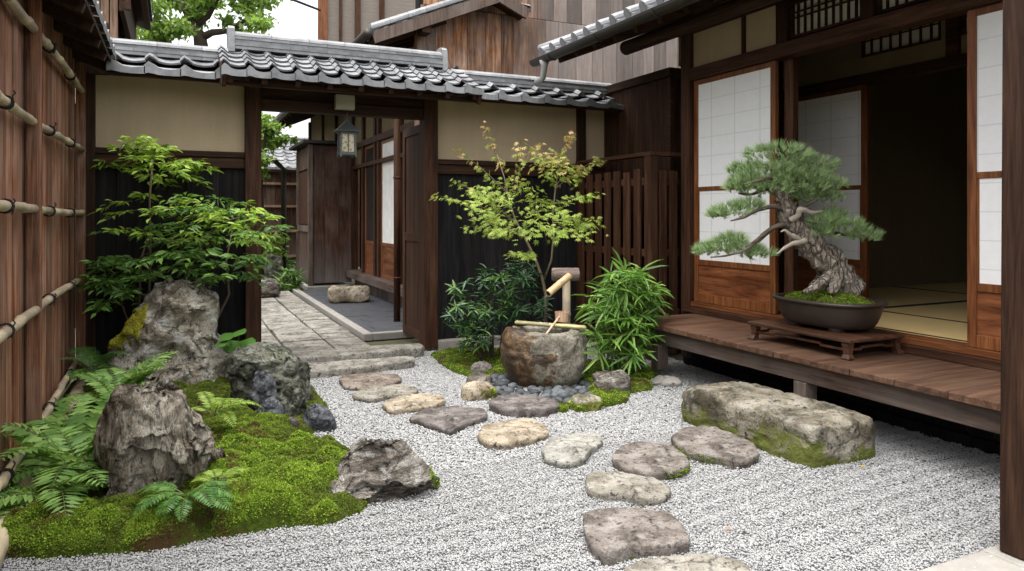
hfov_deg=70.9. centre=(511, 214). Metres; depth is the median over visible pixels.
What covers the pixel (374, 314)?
slate path
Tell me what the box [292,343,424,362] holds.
threshold slab
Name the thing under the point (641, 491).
stepping stone
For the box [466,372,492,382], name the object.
edging stone
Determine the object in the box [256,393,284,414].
slate rock
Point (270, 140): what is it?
tree
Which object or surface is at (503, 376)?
pebble
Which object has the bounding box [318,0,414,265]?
building
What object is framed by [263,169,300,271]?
board fence
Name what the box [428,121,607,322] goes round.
maple tree
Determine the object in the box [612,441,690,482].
stepping stone
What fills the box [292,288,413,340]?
path kerb
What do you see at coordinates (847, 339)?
display stand
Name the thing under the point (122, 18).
slatted building
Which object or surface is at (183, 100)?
garden wall
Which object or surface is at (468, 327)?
evergreen shrub
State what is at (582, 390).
pebble
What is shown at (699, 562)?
stepping stone
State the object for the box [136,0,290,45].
garden tree
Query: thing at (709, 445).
stepping stone
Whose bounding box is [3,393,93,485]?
fern
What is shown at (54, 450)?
fern
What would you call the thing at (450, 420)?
stepping stone
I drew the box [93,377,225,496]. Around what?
furrowed rock
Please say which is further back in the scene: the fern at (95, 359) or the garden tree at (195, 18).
the garden tree at (195, 18)
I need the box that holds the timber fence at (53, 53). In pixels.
[0,0,116,566]
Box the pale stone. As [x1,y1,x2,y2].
[289,417,298,427]
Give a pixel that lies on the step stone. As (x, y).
(352, 294)
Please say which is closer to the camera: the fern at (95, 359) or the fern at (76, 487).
the fern at (76, 487)
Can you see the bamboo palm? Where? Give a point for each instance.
(631, 326)
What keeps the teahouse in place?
on the ground
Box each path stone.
[261,278,280,297]
[264,254,282,279]
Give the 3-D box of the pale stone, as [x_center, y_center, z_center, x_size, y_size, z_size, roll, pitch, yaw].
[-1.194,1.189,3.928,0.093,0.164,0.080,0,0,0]
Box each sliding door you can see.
[365,144,372,274]
[381,137,393,280]
[694,60,778,313]
[798,84,868,297]
[967,2,1002,351]
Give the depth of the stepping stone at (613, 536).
2.60 m
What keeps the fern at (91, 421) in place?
on the moss at (289, 476)
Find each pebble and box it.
[495,381,507,386]
[498,375,507,378]
[503,387,513,392]
[508,382,516,387]
[529,389,539,393]
[543,389,552,393]
[551,387,560,391]
[555,389,566,395]
[559,392,569,399]
[578,388,587,393]
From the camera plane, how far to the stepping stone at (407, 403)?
4.43 m
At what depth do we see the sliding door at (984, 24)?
3.79 m
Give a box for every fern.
[0,422,99,495]
[0,449,108,519]
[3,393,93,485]
[24,382,148,451]
[44,351,177,408]
[61,346,125,379]
[130,479,233,521]
[191,391,261,427]
[191,466,248,485]
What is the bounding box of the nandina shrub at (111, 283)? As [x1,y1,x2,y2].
[70,135,297,326]
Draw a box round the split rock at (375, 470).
[330,437,440,505]
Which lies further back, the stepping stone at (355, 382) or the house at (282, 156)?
the house at (282, 156)
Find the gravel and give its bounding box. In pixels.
[0,337,1023,570]
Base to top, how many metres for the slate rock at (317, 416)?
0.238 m
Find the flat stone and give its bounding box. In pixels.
[489,394,559,417]
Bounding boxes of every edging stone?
[461,381,496,401]
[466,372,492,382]
[470,361,492,372]
[567,394,603,412]
[592,370,630,391]
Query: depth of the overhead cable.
13.04 m
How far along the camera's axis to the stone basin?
4.92 m
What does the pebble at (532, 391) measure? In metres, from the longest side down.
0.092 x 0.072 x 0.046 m
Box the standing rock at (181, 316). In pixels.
[106,277,227,385]
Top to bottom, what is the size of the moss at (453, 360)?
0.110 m
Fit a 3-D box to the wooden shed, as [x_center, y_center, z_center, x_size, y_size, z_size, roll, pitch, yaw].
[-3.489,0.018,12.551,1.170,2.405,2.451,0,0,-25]
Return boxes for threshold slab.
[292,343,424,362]
[308,356,414,379]
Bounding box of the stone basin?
[500,323,587,387]
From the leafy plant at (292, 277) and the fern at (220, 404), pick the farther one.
the leafy plant at (292, 277)
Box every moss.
[0,375,369,564]
[262,276,300,292]
[430,345,505,378]
[556,402,569,414]
[578,359,658,393]
[588,383,629,408]
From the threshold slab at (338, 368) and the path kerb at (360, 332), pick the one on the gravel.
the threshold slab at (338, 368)
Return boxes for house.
[261,137,307,169]
[271,0,680,321]
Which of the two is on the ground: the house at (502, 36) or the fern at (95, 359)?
the house at (502, 36)
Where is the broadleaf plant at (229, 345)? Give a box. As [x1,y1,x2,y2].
[215,328,255,351]
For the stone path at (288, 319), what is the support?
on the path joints
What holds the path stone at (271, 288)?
on the stone path at (288, 319)
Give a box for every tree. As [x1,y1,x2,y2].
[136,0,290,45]
[261,111,297,274]
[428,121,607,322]
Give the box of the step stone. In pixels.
[328,285,369,303]
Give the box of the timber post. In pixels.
[982,0,1023,567]
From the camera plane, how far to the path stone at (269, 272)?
11.84 m
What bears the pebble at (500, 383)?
on the gravel
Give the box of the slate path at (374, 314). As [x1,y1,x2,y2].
[301,289,402,331]
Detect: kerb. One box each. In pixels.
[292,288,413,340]
[919,551,1023,570]
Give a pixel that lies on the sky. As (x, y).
(295, 19)
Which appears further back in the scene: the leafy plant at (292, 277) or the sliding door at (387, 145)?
the leafy plant at (292, 277)
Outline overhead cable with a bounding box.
[291,0,320,10]
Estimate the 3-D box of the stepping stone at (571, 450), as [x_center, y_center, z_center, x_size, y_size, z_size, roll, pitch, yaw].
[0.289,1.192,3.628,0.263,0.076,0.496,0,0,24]
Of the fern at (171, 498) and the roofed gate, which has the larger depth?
the roofed gate
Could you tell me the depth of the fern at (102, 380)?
4.15 m
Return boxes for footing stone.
[650,375,681,387]
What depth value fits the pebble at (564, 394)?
4.65 m
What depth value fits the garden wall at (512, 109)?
6.75 m
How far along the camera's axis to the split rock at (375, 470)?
3.04 m
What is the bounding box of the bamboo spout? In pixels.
[543,268,579,332]
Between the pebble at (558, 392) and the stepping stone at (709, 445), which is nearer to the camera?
the stepping stone at (709, 445)
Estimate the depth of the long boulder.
3.62 m
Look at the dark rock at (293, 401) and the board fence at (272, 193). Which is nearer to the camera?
the dark rock at (293, 401)
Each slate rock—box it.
[248,370,276,410]
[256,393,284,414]
[302,403,336,432]
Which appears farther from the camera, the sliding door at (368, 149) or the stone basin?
the sliding door at (368, 149)
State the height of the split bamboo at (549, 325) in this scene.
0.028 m
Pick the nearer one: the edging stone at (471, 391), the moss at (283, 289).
the edging stone at (471, 391)
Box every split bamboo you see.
[515,321,586,329]
[516,320,584,325]
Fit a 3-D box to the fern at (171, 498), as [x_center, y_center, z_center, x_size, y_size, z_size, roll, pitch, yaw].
[-1.231,1.065,2.691,0.403,0.088,0.239,0,0,-14]
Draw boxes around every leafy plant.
[272,266,309,290]
[280,256,295,268]
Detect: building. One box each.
[75,0,152,325]
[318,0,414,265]
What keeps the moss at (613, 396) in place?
on the gravel
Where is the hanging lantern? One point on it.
(346, 131)
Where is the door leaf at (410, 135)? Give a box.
[403,125,418,339]
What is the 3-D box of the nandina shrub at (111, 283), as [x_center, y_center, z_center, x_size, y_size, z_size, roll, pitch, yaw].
[-2.395,0.281,5.200,1.783,1.648,1.104,0,0,1]
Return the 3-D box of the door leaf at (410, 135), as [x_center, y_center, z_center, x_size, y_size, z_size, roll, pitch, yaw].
[-0.918,0.160,6.781,0.040,1.980,0.660,0,0,-25]
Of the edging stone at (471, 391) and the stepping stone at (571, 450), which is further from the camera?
the edging stone at (471, 391)
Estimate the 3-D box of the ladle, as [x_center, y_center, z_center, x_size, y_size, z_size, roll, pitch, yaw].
[0.311,0.782,5.086,0.099,0.167,0.309,0,0,27]
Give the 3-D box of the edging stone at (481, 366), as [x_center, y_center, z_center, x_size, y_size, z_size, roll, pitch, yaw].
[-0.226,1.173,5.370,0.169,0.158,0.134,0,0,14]
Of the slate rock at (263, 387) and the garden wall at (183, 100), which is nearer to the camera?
the slate rock at (263, 387)
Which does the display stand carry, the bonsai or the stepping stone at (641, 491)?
the bonsai
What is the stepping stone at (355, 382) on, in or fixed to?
on the gravel
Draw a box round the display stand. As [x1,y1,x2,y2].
[747,318,904,359]
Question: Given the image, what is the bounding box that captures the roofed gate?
[217,26,483,348]
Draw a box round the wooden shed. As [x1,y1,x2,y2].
[270,139,352,289]
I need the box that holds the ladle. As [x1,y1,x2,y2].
[546,311,568,333]
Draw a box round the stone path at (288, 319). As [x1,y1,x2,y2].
[261,291,369,351]
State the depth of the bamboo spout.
5.28 m
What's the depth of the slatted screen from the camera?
6.13 m
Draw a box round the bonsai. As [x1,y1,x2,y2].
[690,139,888,331]
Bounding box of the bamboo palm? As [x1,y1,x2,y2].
[571,248,673,374]
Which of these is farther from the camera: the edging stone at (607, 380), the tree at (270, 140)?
the tree at (270, 140)
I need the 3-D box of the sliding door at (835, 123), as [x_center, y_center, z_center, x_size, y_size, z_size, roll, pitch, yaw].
[2.601,-0.160,6.000,0.034,1.720,0.840,0,0,-25]
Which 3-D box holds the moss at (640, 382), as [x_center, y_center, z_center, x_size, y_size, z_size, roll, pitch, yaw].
[0.768,1.164,5.318,0.764,0.113,1.018,0,0,-25]
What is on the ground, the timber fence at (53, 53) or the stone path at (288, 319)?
the timber fence at (53, 53)
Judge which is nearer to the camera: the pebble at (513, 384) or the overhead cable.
the pebble at (513, 384)
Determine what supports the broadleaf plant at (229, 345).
on the moss at (289, 476)
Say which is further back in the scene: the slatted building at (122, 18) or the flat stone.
the slatted building at (122, 18)
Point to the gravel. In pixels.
(447, 386)
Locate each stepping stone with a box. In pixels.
[339,372,401,390]
[352,384,417,403]
[382,393,444,415]
[409,405,487,437]
[477,418,548,452]
[541,432,602,469]
[583,507,690,566]
[585,471,671,509]
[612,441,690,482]
[624,553,749,570]
[671,425,759,469]
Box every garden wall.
[86,38,249,371]
[432,68,623,350]
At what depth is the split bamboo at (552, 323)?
5.12 m
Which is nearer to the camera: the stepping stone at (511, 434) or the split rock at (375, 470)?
the split rock at (375, 470)
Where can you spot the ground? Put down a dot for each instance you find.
(678, 356)
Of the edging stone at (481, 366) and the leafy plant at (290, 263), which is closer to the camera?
the edging stone at (481, 366)
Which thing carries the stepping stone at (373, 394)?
on the gravel
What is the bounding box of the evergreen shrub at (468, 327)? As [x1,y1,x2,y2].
[441,260,554,360]
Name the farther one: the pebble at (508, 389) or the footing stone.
the footing stone
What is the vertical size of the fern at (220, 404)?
0.116 m
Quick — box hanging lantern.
[332,113,360,157]
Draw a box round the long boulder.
[681,381,875,469]
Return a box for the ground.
[4,265,996,488]
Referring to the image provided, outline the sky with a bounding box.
[136,0,317,165]
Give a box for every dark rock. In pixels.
[226,341,312,400]
[279,381,306,416]
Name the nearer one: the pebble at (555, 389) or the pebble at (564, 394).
the pebble at (564, 394)
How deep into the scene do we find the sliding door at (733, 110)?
5.50 m
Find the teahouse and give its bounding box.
[529,0,1002,458]
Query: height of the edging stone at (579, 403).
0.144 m
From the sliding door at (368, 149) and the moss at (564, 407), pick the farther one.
the sliding door at (368, 149)
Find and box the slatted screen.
[575,151,680,359]

